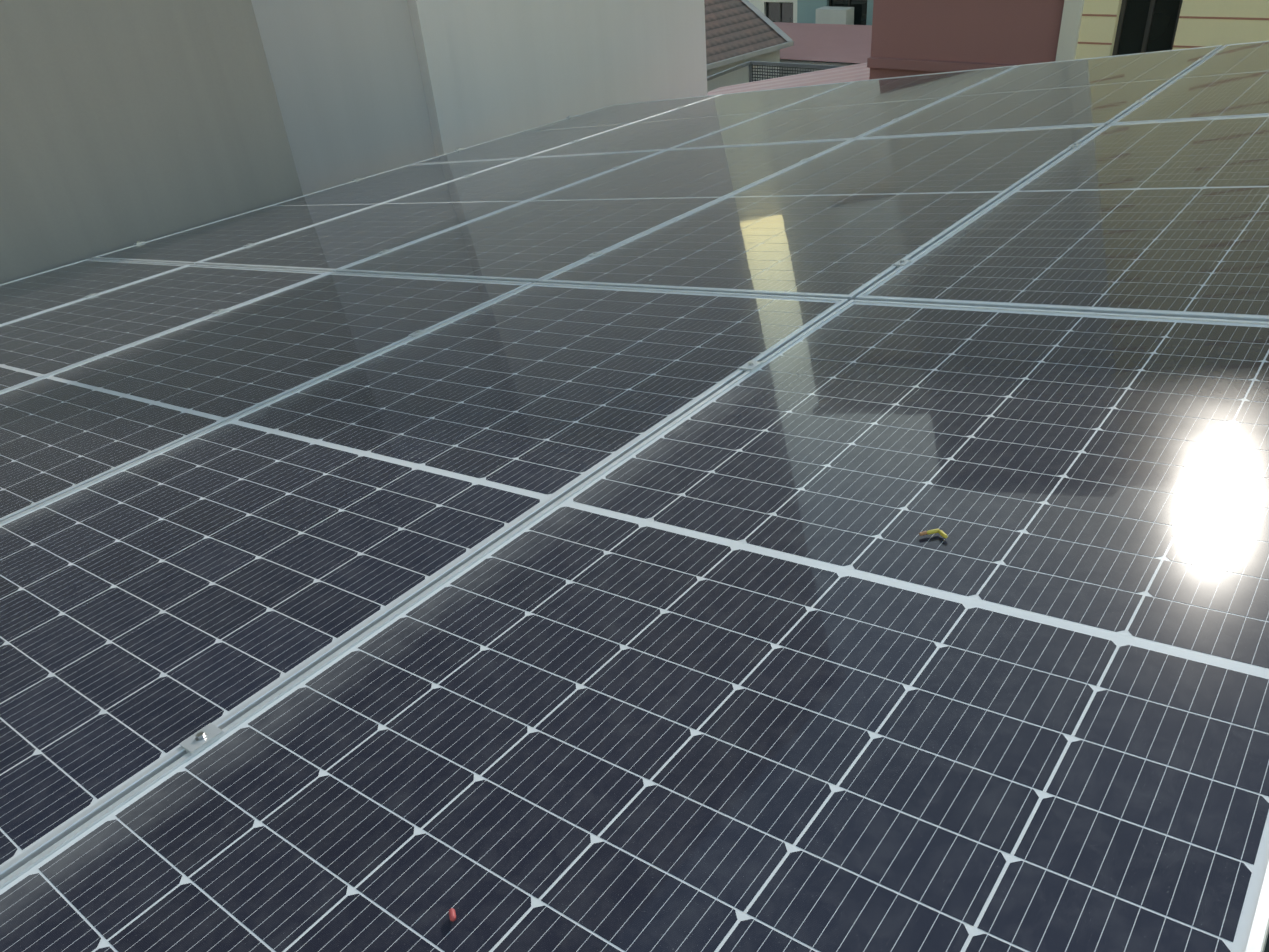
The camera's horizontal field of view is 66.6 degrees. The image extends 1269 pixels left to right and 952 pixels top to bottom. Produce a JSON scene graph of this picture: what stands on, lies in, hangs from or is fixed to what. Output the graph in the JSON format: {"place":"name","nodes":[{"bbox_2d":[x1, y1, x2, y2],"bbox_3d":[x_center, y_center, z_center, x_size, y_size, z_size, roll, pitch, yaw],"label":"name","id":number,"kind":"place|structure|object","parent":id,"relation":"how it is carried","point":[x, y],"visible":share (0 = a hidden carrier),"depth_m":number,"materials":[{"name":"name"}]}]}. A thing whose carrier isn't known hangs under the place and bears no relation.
{"place":"outdoors","nodes":[
{"label":"outdoors","id":0,"kind":"place"},
{"bbox_2d":[251,0,707,194],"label":"grey house","id":1,"kind":"structure","parent":0,"point":[365,88],"depth_m":7.68,"materials":[{"name":"grey paint"}]},
{"bbox_2d":[0,40,1268,951],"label":"panel frames","id":2,"kind":"structure","parent":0,"point":[99,811],"depth_m":2.15,"materials":[{"name":"silver metal"}]},
{"bbox_2d":[0,41,1268,951],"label":"solar cell gridlines","id":3,"kind":"object","parent":2,"relation":"in","point":[1257,866],"visible":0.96,"depth_m":1.47,"materials":[{"name":"silver metal"}]},
{"bbox_2d":[0,42,1268,951],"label":"solar panels","id":4,"kind":"object","parent":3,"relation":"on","point":[270,888],"visible":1,"depth_m":1.42,"materials":[{"name":"black glass"}]},
{"bbox_2d":[84,57,1206,753],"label":"panel clamps","id":5,"kind":"object","parent":2,"relation":"attached to","point":[200,739],"visible":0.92,"depth_m":1.99,"materials":[{"name":"silver metal"}]},
{"bbox_2d":[1264,933,1268,951],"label":"roof","id":6,"kind":"structure","parent":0,"point":[1267,947],"depth_m":2.64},
{"label":"ground","id":7,"kind":"structure","parent":0,"visible":0},
{"bbox_2d":[0,0,302,283],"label":"grey house","id":8,"kind":"structure","parent":7,"relation":"on","point":[125,123],"depth_m":5.11,"materials":[{"name":"grey paint"}]},
{"bbox_2d":[704,0,793,91],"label":"tiled house","id":9,"kind":"structure","parent":7,"relation":"on","point":[738,32],"depth_m":17.72,"materials":[{"name":"tile"}]},
{"bbox_2d":[748,0,796,22],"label":"white house","id":10,"kind":"structure","parent":7,"relation":"on","point":[784,11],"depth_m":26.17,"materials":[{"name":"paint"}]},
{"bbox_2d":[707,61,842,81],"bbox_3d":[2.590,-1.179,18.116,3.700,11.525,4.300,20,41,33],"label":"cage frame","id":11,"kind":"object","parent":7,"relation":"on","point":[729,70],"visible":0.12,"depth_m":16.54,"materials":[{"name":"grey metal"}]},
{"bbox_2d":[752,64,824,81],"bbox_3d":[2.203,-5.335,15.385,3.100,1.500,3.700,20,41,33],"label":"cage","id":12,"kind":"object","parent":11,"relation":"attached to","point":[774,72],"depth_m":16.79,"materials":[{"name":"grey metal"}]},
{"bbox_2d":[708,63,869,95],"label":"roof","id":13,"kind":"structure","parent":7,"relation":"on","point":[856,72],"depth_m":11.66,"materials":[{"name":"metal"}]},
{"bbox_2d":[773,22,871,75],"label":"building","id":14,"kind":"structure","parent":7,"relation":"on","point":[834,44],"depth_m":19.17,"materials":[{"name":"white paint"}]},
{"bbox_2d":[797,0,873,24],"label":"teal house","id":15,"kind":"structure","parent":7,"relation":"on","point":[852,12],"depth_m":22.93,"materials":[{"name":"paint"}]},
{"bbox_2d":[867,0,1064,79],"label":"maroon house","id":16,"kind":"structure","parent":7,"relation":"on","point":[914,37],"depth_m":9.37,"materials":[{"name":"paint"}]},
{"bbox_2d":[1055,0,1268,60],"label":"cream house","id":17,"kind":"structure","parent":7,"relation":"on","point":[1095,28],"depth_m":8.43,"materials":[{"name":"paint"}]},
{"bbox_3d":[0.014,-0.649,4.226,4.831,1.750,6.269,20,41,33],"label":"solar panel","id":18,"kind":"object","parent":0,"visible":0},
{"bbox_2d":[449,529,947,920],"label":"leaves","id":19,"kind":"object","parent":18,"relation":"on","point":[452,915],"visible":1,"depth_m":1.31,"materials":[{"name":"brown plant"}]}
]}

